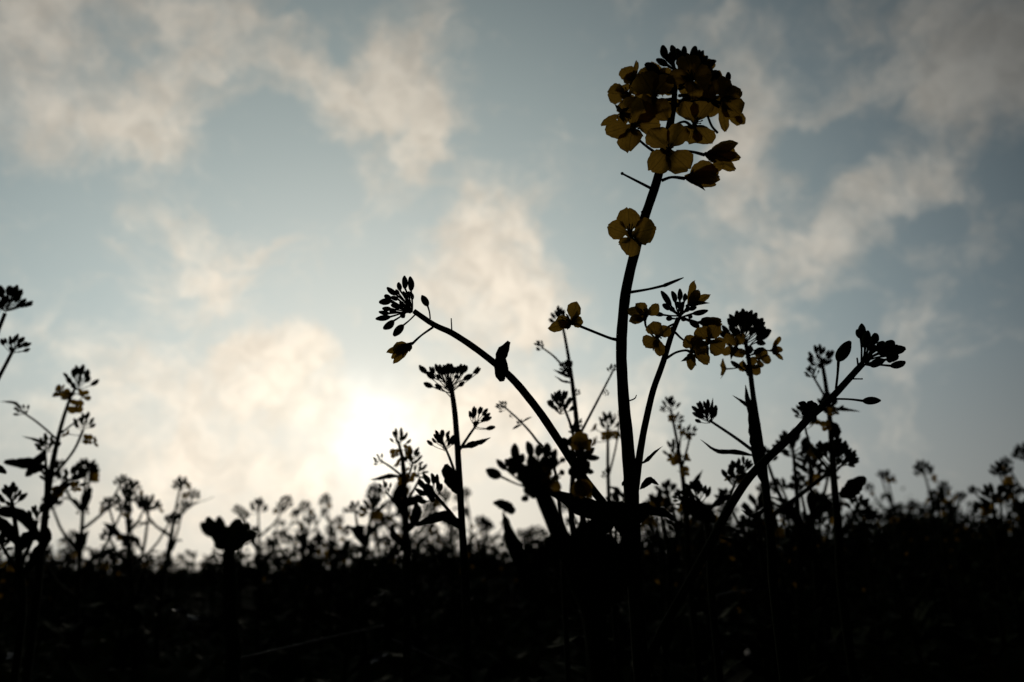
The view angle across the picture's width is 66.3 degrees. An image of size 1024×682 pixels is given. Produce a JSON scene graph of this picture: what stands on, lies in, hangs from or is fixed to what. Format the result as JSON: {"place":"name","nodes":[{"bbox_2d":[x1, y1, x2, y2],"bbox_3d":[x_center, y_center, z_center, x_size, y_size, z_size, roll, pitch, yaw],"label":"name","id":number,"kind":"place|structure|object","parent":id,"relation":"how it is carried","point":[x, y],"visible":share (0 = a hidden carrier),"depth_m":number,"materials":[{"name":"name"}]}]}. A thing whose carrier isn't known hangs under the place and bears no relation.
{"place":"outdoors","nodes":[
{"label":"outdoors","id":0,"kind":"place"},
{"bbox_2d":[66,559,105,622],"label":"rapeseed plant","id":1,"kind":"object","parent":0,"point":[82,599],"visible":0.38,"depth_m":2.02,"materials":[{"name":"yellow plant"}]},
{"bbox_2d":[86,560,121,626],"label":"rapeseed plant","id":2,"kind":"object","parent":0,"point":[98,564],"visible":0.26,"depth_m":2.17,"materials":[{"name":"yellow plant"}]},
{"bbox_2d":[445,542,495,597],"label":"rapeseed plant","id":3,"kind":"object","parent":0,"point":[477,564],"visible":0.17,"depth_m":2.07,"materials":[{"name":"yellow plant"}]},
{"bbox_2d":[0,0,1023,571],"label":"sky","id":4,"kind":"structure","parent":0,"point":[209,209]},
{"bbox_2d":[9,548,1020,680],"bbox_3d":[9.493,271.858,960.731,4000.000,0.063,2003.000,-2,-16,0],"label":"ground","id":5,"kind":"structure","parent":0,"point":[503,626],"depth_m":1.82,"materials":[{"name":"soil"}]},
{"bbox_2d":[0,285,32,473],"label":"rapeseed plant","id":6,"kind":"object","parent":5,"relation":"on","point":[14,294],"visible":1,"depth_m":0.53,"materials":[{"name":"green plant"}]},
{"bbox_2d":[0,554,33,670],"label":"rapeseed plant","id":7,"kind":"object","parent":5,"relation":"on","point":[1,601],"visible":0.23,"depth_m":1.11,"materials":[{"name":"yellow plant"}]},
{"bbox_2d":[0,482,51,681],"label":"rapeseed plant","id":8,"kind":"object","parent":5,"relation":"on","point":[9,532],"visible":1,"depth_m":0.53,"materials":[{"name":"yellow plant"}]},
{"bbox_2d":[0,544,90,678],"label":"rapeseed plant","id":9,"kind":"object","parent":5,"relation":"on","point":[64,573],"visible":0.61,"depth_m":1.08,"materials":[{"name":"yellow plant"}]},
{"bbox_2d":[0,364,98,681],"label":"rapeseed plant","id":10,"kind":"object","parent":5,"relation":"on","point":[35,465],"visible":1,"depth_m":0.60,"materials":[{"name":"yellow plant"}]},
{"bbox_2d":[16,551,88,641],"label":"rapeseed plant","id":11,"kind":"object","parent":5,"relation":"on","point":[54,610],"visible":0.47,"depth_m":1.58,"materials":[{"name":"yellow plant"}]},
{"bbox_2d":[27,537,83,621],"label":"rapeseed plant","id":12,"kind":"object","parent":5,"relation":"on","point":[53,559],"visible":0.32,"depth_m":2.15,"materials":[{"name":"yellow plant"}]},
{"bbox_2d":[27,558,85,644],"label":"rapeseed plant","id":13,"kind":"object","parent":5,"relation":"on","point":[48,582],"visible":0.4,"depth_m":1.66,"materials":[{"name":"yellow plant"}]},
{"bbox_2d":[50,529,98,623],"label":"rapeseed plant","id":14,"kind":"object","parent":5,"relation":"on","point":[68,596],"visible":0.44,"depth_m":1.86,"materials":[{"name":"yellow plant"}]},
{"bbox_2d":[16,458,136,670],"bbox_3d":[-0.491,0.278,0.878,0.141,0.297,0.101,-16,-21,40],"label":"rapeseed plant","id":15,"kind":"object","parent":5,"relation":"on","point":[77,649],"visible":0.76,"depth_m":0.88,"materials":[{"name":"green plant"}]},
{"bbox_2d":[80,494,165,680],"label":"rapeseed plant","id":16,"kind":"object","parent":5,"relation":"on","point":[120,651],"visible":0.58,"depth_m":1.00,"materials":[{"name":"green plant"}]},
{"bbox_2d":[66,479,193,671],"bbox_3d":[-0.442,0.304,0.935,0.124,0.271,0.127,-3,-13,0],"label":"rapeseed plant","id":17,"kind":"object","parent":5,"relation":"on","point":[140,614],"visible":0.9,"depth_m":0.93,"materials":[{"name":"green plant"}]},
{"bbox_2d":[115,558,187,647],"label":"rapeseed plant","id":18,"kind":"object","parent":5,"relation":"on","point":[151,641],"visible":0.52,"depth_m":1.21,"materials":[{"name":"yellow plant"}]},
{"bbox_2d":[90,475,213,676],"bbox_3d":[-0.450,0.314,0.995,0.118,0.285,0.112,-11,-18,29],"label":"rapeseed plant","id":19,"kind":"object","parent":5,"relation":"on","point":[162,616],"visible":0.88,"depth_m":1.00,"materials":[{"name":"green plant"}]},
{"bbox_2d":[148,553,184,608],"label":"rapeseed plant","id":20,"kind":"object","parent":5,"relation":"on","point":[156,600],"visible":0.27,"depth_m":2.12,"materials":[{"name":"yellow plant"}]},
{"bbox_2d":[200,516,255,681],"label":"rapeseed plant","id":21,"kind":"object","parent":5,"relation":"on","point":[234,536],"visible":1,"depth_m":0.19,"materials":[{"name":"green plant"}]},
{"bbox_2d":[217,494,309,669],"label":"rapeseed plant","id":22,"kind":"object","parent":5,"relation":"on","point":[259,595],"visible":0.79,"depth_m":1.15,"materials":[{"name":"yellow plant"}]},
{"bbox_2d":[246,500,304,647],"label":"rapeseed plant","id":23,"kind":"object","parent":5,"relation":"on","point":[277,576],"visible":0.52,"depth_m":1.67,"materials":[{"name":"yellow plant"}]},
{"bbox_2d":[253,512,335,659],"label":"rapeseed plant","id":24,"kind":"object","parent":5,"relation":"on","point":[302,538],"visible":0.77,"depth_m":1.20,"materials":[{"name":"yellow plant"}]},
{"bbox_2d":[257,542,333,678],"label":"rapeseed plant","id":25,"kind":"object","parent":5,"relation":"on","point":[298,670],"visible":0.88,"depth_m":1.04,"materials":[{"name":"yellow plant"}]},
{"bbox_2d":[266,533,341,651],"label":"rapeseed plant","id":26,"kind":"object","parent":5,"relation":"on","point":[290,537],"visible":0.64,"depth_m":1.40,"materials":[{"name":"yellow plant"}]},
{"bbox_2d":[279,500,344,638],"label":"rapeseed plant","id":27,"kind":"object","parent":5,"relation":"on","point":[304,509],"visible":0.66,"depth_m":1.60,"materials":[{"name":"yellow plant"}]},
{"bbox_2d":[300,540,350,671],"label":"rapeseed plant","id":28,"kind":"object","parent":5,"relation":"on","point":[320,617],"visible":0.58,"depth_m":1.25,"materials":[{"name":"yellow plant"}]},
{"bbox_2d":[312,549,343,624],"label":"rapeseed plant","id":29,"kind":"object","parent":5,"relation":"on","point":[326,603],"visible":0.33,"depth_m":1.71,"materials":[{"name":"yellow plant"}]},
{"bbox_2d":[307,493,353,622],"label":"rapeseed plant","id":30,"kind":"object","parent":5,"relation":"on","point":[329,527],"visible":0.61,"depth_m":1.88,"materials":[{"name":"yellow plant"}]},
{"bbox_2d":[315,515,372,624],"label":"rapeseed plant","id":31,"kind":"object","parent":5,"relation":"on","point":[333,532],"visible":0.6,"depth_m":1.71,"materials":[{"name":"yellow plant"}]},
{"bbox_2d":[335,527,362,616],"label":"rapeseed plant","id":32,"kind":"object","parent":5,"relation":"on","point":[349,598],"visible":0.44,"depth_m":1.80,"materials":[{"name":"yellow plant"}]},
{"bbox_2d":[325,543,374,643],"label":"rapeseed plant","id":33,"kind":"object","parent":5,"relation":"on","point":[340,614],"visible":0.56,"depth_m":1.61,"materials":[{"name":"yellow plant"}]},
{"bbox_2d":[315,481,401,656],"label":"rapeseed plant","id":34,"kind":"object","parent":5,"relation":"on","point":[367,610],"visible":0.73,"depth_m":1.20,"materials":[{"name":"green plant"}]},
{"bbox_2d":[336,525,386,656],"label":"rapeseed plant","id":35,"kind":"object","parent":5,"relation":"on","point":[358,623],"visible":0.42,"depth_m":1.31,"materials":[{"name":"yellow plant"}]},
{"bbox_2d":[302,493,422,681],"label":"rapeseed plant","id":36,"kind":"object","parent":5,"relation":"on","point":[357,530],"visible":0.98,"depth_m":0.78,"materials":[{"name":"green plant"}]},
{"bbox_2d":[343,515,398,620],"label":"rapeseed plant","id":37,"kind":"object","parent":5,"relation":"on","point":[376,614],"visible":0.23,"depth_m":1.81,"materials":[{"name":"yellow plant"}]},
{"bbox_2d":[363,485,414,648],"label":"rapeseed plant","id":38,"kind":"object","parent":5,"relation":"on","point":[395,612],"visible":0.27,"depth_m":1.36,"materials":[{"name":"yellow plant"}]},
{"bbox_2d":[358,540,420,649],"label":"rapeseed plant","id":39,"kind":"object","parent":5,"relation":"on","point":[396,628],"visible":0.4,"depth_m":1.35,"materials":[{"name":"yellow plant"}]},
{"bbox_2d":[370,427,427,681],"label":"rapeseed plant","id":40,"kind":"object","parent":5,"relation":"on","point":[402,500],"visible":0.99,"depth_m":0.51,"materials":[{"name":"yellow plant"}]},
{"bbox_2d":[373,482,444,639],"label":"rapeseed plant","id":41,"kind":"object","parent":5,"relation":"on","point":[420,591],"visible":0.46,"depth_m":1.45,"materials":[{"name":"yellow plant"}]},
{"bbox_2d":[375,504,461,673],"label":"rapeseed plant","id":42,"kind":"object","parent":5,"relation":"on","point":[418,642],"visible":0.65,"depth_m":1.13,"materials":[{"name":"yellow plant"}]},
{"bbox_2d":[402,535,461,640],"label":"rapeseed plant","id":43,"kind":"object","parent":5,"relation":"on","point":[429,569],"visible":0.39,"depth_m":1.56,"materials":[{"name":"yellow plant"}]},
{"bbox_2d":[411,511,465,629],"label":"rapeseed plant","id":44,"kind":"object","parent":5,"relation":"on","point":[440,556],"visible":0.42,"depth_m":1.81,"materials":[{"name":"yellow plant"}]},
{"bbox_2d":[411,525,482,655],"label":"rapeseed plant","id":45,"kind":"object","parent":5,"relation":"on","point":[453,633],"visible":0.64,"depth_m":1.24,"materials":[{"name":"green plant"}]},
{"bbox_2d":[415,363,494,681],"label":"rapeseed plant","id":46,"kind":"object","parent":5,"relation":"on","point":[453,479],"visible":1,"depth_m":0.39,"materials":[{"name":"green plant"}]},
{"bbox_2d":[427,487,497,654],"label":"rapeseed plant","id":47,"kind":"object","parent":5,"relation":"on","point":[476,580],"visible":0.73,"depth_m":1.25,"materials":[{"name":"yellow plant"}]},
{"bbox_2d":[435,514,503,655],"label":"rapeseed plant","id":48,"kind":"object","parent":5,"relation":"on","point":[480,587],"visible":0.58,"depth_m":1.33,"materials":[{"name":"green plant"}]},
{"bbox_2d":[448,487,494,598],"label":"rapeseed plant","id":49,"kind":"object","parent":5,"relation":"on","point":[472,537],"visible":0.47,"depth_m":1.87,"materials":[{"name":"yellow plant"}]},
{"bbox_2d":[445,516,528,644],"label":"rapeseed plant","id":50,"kind":"object","parent":5,"relation":"on","point":[484,621],"visible":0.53,"depth_m":1.36,"materials":[{"name":"yellow plant"}]},
{"bbox_2d":[0,564,1023,681],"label":"ground cover","id":51,"kind":"object","parent":5,"relation":"on","point":[938,651],"visible":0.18,"depth_m":1.04,"materials":[{"name":"green plant"}]},
{"bbox_2d":[170,607,213,624],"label":"dry leaf","id":52,"kind":"object","parent":51,"relation":"on","point":[181,610],"visible":1,"depth_m":0.60,"materials":[{"name":"brown plant"}]},
{"bbox_2d":[224,625,383,663],"bbox_3d":[-0.159,0.236,0.612,0.124,0.019,0.004,7,-18,-28],"label":"straw","id":53,"kind":"object","parent":51,"relation":"on","point":[279,649],"visible":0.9,"depth_m":0.61,"materials":[{"name":"brown plant"}]},
{"bbox_2d":[391,639,462,668],"bbox_3d":[-0.062,0.231,0.580,0.054,0.023,0.002,-2,-16,0],"label":"straw","id":54,"kind":"object","parent":51,"relation":"on","point":[412,648],"visible":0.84,"depth_m":0.58,"materials":[{"name":"brown plant"}]},
{"bbox_2d":[0,499,1023,637],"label":"rapeseed crop","id":55,"kind":"object","parent":5,"relation":"on","point":[543,564],"visible":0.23,"depth_m":2.15,"materials":[{"name":"green plant"}]},
{"bbox_2d":[495,401,570,681],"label":"rapeseed plant","id":56,"kind":"object","parent":5,"relation":"on","point":[565,627],"visible":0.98,"depth_m":0.45,"materials":[{"name":"green plant"}]},
{"bbox_2d":[513,525,553,607],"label":"rapeseed plant","id":57,"kind":"object","parent":5,"relation":"on","point":[532,536],"visible":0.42,"depth_m":2.18,"materials":[{"name":"yellow plant"}]},
{"bbox_2d":[486,441,639,681],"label":"rapeseed plant","id":58,"kind":"object","parent":5,"relation":"on","point":[584,550],"visible":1,"depth_m":0.20,"materials":[{"name":"green plant"}]},
{"bbox_2d":[534,305,615,521],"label":"rapeseed plant","id":59,"kind":"object","parent":5,"relation":"on","point":[558,398],"visible":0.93,"depth_m":0.48,"materials":[{"name":"green plant"}]},
{"bbox_2d":[561,431,599,681],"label":"rapeseed plant","id":60,"kind":"object","parent":5,"relation":"on","point":[580,442],"visible":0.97,"depth_m":0.23,"materials":[{"name":"yellow plant"}]},
{"bbox_2d":[534,491,667,681],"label":"rapeseed plant","id":61,"kind":"object","parent":5,"relation":"on","point":[579,641],"visible":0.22,"depth_m":0.61,"materials":[{"name":"yellow plant"}]},
{"bbox_2d":[552,520,649,681],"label":"rapeseed plant","id":62,"kind":"object","parent":5,"relation":"on","point":[626,634],"visible":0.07,"depth_m":0.79,"materials":[{"name":"yellow plant"}]},
{"bbox_2d":[590,410,623,681],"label":"rapeseed plant","id":63,"kind":"object","parent":5,"relation":"on","point":[607,435],"visible":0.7,"depth_m":0.59,"materials":[{"name":"yellow plant"}]},
{"bbox_2d":[561,503,655,674],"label":"rapeseed plant","id":64,"kind":"object","parent":5,"relation":"on","point":[624,614],"visible":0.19,"depth_m":0.82,"materials":[{"name":"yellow plant"}]},
{"bbox_2d":[571,564,669,675],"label":"rapeseed plant","id":65,"kind":"object","parent":5,"relation":"on","point":[626,620],"visible":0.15,"depth_m":0.98,"materials":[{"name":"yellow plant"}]},
{"bbox_2d":[375,45,905,681],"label":"rapeseed plant","id":66,"kind":"object","parent":5,"relation":"on","point":[699,85],"visible":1,"depth_m":0.31,"materials":[{"name":"yellow plant"}]},
{"bbox_2d":[569,491,721,681],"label":"rapeseed plant","id":67,"kind":"object","parent":5,"relation":"on","point":[672,559],"visible":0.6,"depth_m":0.59,"materials":[{"name":"yellow plant"}]},
{"bbox_2d":[640,517,676,622],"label":"rapeseed plant","id":68,"kind":"object","parent":5,"relation":"on","point":[643,568],"visible":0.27,"depth_m":1.98,"materials":[{"name":"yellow plant"}]},
{"bbox_2d":[640,522,677,612],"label":"rapeseed plant","id":69,"kind":"object","parent":5,"relation":"on","point":[660,608],"visible":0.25,"depth_m":1.77,"materials":[{"name":"yellow plant"}]},
{"bbox_2d":[659,395,702,681],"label":"rapeseed plant","id":70,"kind":"object","parent":5,"relation":"on","point":[674,458],"visible":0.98,"depth_m":0.57,"materials":[{"name":"yellow plant"}]},
{"bbox_2d":[640,493,735,680],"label":"rapeseed plant","id":71,"kind":"object","parent":5,"relation":"on","point":[684,638],"visible":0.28,"depth_m":0.90,"materials":[{"name":"yellow plant"}]},
{"bbox_2d":[642,479,761,676],"bbox_3d":[0.167,0.240,0.707,0.105,0.237,0.119,-15,-21,39],"label":"rapeseed plant","id":72,"kind":"object","parent":5,"relation":"on","point":[705,647],"visible":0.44,"depth_m":0.73,"materials":[{"name":"yellow plant"}]},
{"bbox_2d":[649,502,756,668],"bbox_3d":[0.214,0.300,0.890,0.128,0.238,0.089,-7,-16,16],"label":"rapeseed plant","id":73,"kind":"object","parent":5,"relation":"on","point":[690,650],"visible":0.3,"depth_m":0.89,"materials":[{"name":"yellow plant"}]},
{"bbox_2d":[672,456,753,681],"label":"rapeseed plant","id":74,"kind":"object","parent":5,"relation":"on","point":[692,504],"visible":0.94,"depth_m":0.46,"materials":[{"name":"green plant"}]},
{"bbox_2d":[693,528,744,629],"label":"rapeseed plant","id":75,"kind":"object","parent":5,"relation":"on","point":[723,622],"visible":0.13,"depth_m":1.23,"materials":[{"name":"yellow plant"}]},
{"bbox_2d":[691,525,760,680],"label":"rapeseed plant","id":76,"kind":"object","parent":5,"relation":"on","point":[732,642],"visible":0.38,"depth_m":0.94,"materials":[{"name":"yellow plant"}]},
{"bbox_2d":[691,308,788,681],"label":"rapeseed plant","id":77,"kind":"object","parent":5,"relation":"on","point":[744,320],"visible":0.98,"depth_m":0.38,"materials":[{"name":"yellow plant"}]},
{"bbox_2d":[710,513,826,681],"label":"rapeseed plant","id":78,"kind":"object","parent":5,"relation":"on","point":[746,584],"visible":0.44,"depth_m":0.72,"materials":[{"name":"yellow plant"}]},
{"bbox_2d":[725,508,816,665],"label":"rapeseed plant","id":79,"kind":"object","parent":5,"relation":"on","point":[757,657],"visible":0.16,"depth_m":0.88,"materials":[{"name":"yellow plant"}]},
{"bbox_2d":[732,511,841,677],"bbox_3d":[0.221,0.233,0.613,0.077,0.203,0.119,-8,-17,21],"label":"rapeseed plant","id":80,"kind":"object","parent":5,"relation":"on","point":[768,641],"visible":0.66,"depth_m":0.63,"materials":[{"name":"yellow plant"}]},
{"bbox_2d":[714,488,861,681],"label":"rapeseed plant","id":81,"kind":"object","parent":5,"relation":"on","point":[766,627],"visible":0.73,"depth_m":0.64,"materials":[{"name":"yellow plant"}]},
{"bbox_2d":[735,428,866,681],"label":"rapeseed plant","id":82,"kind":"object","parent":5,"relation":"on","point":[808,618],"visible":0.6,"depth_m":0.59,"materials":[{"name":"yellow plant"}]},
{"bbox_2d":[736,480,875,681],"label":"rapeseed plant","id":83,"kind":"object","parent":5,"relation":"on","point":[836,630],"visible":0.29,"depth_m":0.76,"materials":[{"name":"yellow plant"}]},
{"bbox_2d":[763,344,866,681],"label":"rapeseed plant","id":84,"kind":"object","parent":5,"relation":"on","point":[836,448],"visible":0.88,"depth_m":0.49,"materials":[{"name":"green plant"}]},
{"bbox_2d":[764,446,882,681],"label":"rapeseed plant","id":85,"kind":"object","parent":5,"relation":"on","point":[832,649],"visible":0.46,"depth_m":0.66,"materials":[{"name":"yellow plant"}]},
{"bbox_2d":[778,475,879,681],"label":"rapeseed plant","id":86,"kind":"object","parent":5,"relation":"on","point":[823,571],"visible":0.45,"depth_m":0.72,"materials":[{"name":"green plant"}]},
{"bbox_2d":[793,505,886,681],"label":"rapeseed plant","id":87,"kind":"object","parent":5,"relation":"on","point":[860,632],"visible":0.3,"depth_m":0.87,"materials":[{"name":"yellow plant"}]},
{"bbox_2d":[829,508,875,619],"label":"rapeseed plant","id":88,"kind":"object","parent":5,"relation":"on","point":[862,548],"visible":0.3,"depth_m":1.94,"materials":[{"name":"yellow plant"}]},
{"bbox_2d":[822,495,887,623],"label":"rapeseed plant","id":89,"kind":"object","parent":5,"relation":"on","point":[865,569],"visible":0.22,"depth_m":1.69,"materials":[{"name":"yellow plant"}]},
{"bbox_2d":[823,509,936,665],"bbox_3d":[0.429,0.318,0.947,0.127,0.233,0.089,-5,-16,11],"label":"rapeseed plant","id":90,"kind":"object","parent":5,"relation":"on","point":[871,556],"visible":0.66,"depth_m":0.95,"materials":[{"name":"yellow plant"}]},
{"bbox_2d":[864,469,960,622],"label":"rapeseed plant","id":91,"kind":"object","parent":5,"relation":"on","point":[889,497],"visible":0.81,"depth_m":1.39,"materials":[{"name":"yellow plant"}]},
{"bbox_2d":[854,487,975,558],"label":"bush","id":92,"kind":"object","parent":5,"relation":"on","point":[872,530],"visible":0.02,"depth_m":15.58,"materials":[{"name":"plant"}]},
{"bbox_2d":[883,459,980,618],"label":"rapeseed plant","id":93,"kind":"object","parent":5,"relation":"on","point":[918,468],"visible":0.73,"depth_m":1.23,"materials":[{"name":"green plant"}]},
{"bbox_2d":[922,480,978,622],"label":"rapeseed plant","id":94,"kind":"object","parent":5,"relation":"on","point":[954,581],"visible":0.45,"depth_m":1.45,"materials":[{"name":"green plant"}]},
{"bbox_2d":[895,489,1007,654],"bbox_3d":[0.578,0.325,1.047,0.108,0.248,0.117,7,-18,-29],"label":"rapeseed plant","id":95,"kind":"object","parent":5,"relation":"on","point":[940,546],"visible":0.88,"depth_m":1.04,"materials":[{"name":"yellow plant"}]},
{"bbox_2d":[930,490,995,629],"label":"rapeseed plant","id":96,"kind":"object","parent":5,"relation":"on","point":[966,565],"visible":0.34,"depth_m":1.46,"materials":[{"name":"yellow plant"}]},
{"bbox_2d":[932,499,1023,655],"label":"rapeseed plant","id":97,"kind":"object","parent":5,"relation":"on","point":[995,624],"visible":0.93,"depth_m":0.90,"materials":[{"name":"yellow plant"}]},
{"bbox_2d":[959,482,1023,657],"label":"rapeseed plant","id":98,"kind":"object","parent":5,"relation":"on","point":[1017,491],"visible":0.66,"depth_m":0.97,"materials":[{"name":"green plant"}]},
{"bbox_2d":[961,483,1023,666],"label":"rapeseed plant","id":99,"kind":"object","parent":5,"relation":"on","point":[1000,499],"visible":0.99,"depth_m":0.82,"materials":[{"name":"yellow plant"}]},
{"bbox_2d":[967,458,1023,647],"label":"rapeseed plant","id":100,"kind":"object","parent":5,"relation":"on","point":[1017,582],"visible":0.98,"depth_m":0.97,"materials":[{"name":"yellow plant"}]},
{"bbox_2d":[975,504,1023,610],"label":"rapeseed plant","id":101,"kind":"object","parent":5,"relation":"on","point":[1020,570],"visible":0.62,"depth_m":0.99,"materials":[{"name":"yellow plant"}]},
{"bbox_2d":[1000,442,1023,565],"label":"rapeseed plant","id":102,"kind":"object","parent":5,"relation":"on","point":[1018,450],"visible":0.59,"depth_m":1.14,"materials":[{"name":"yellow plant"}]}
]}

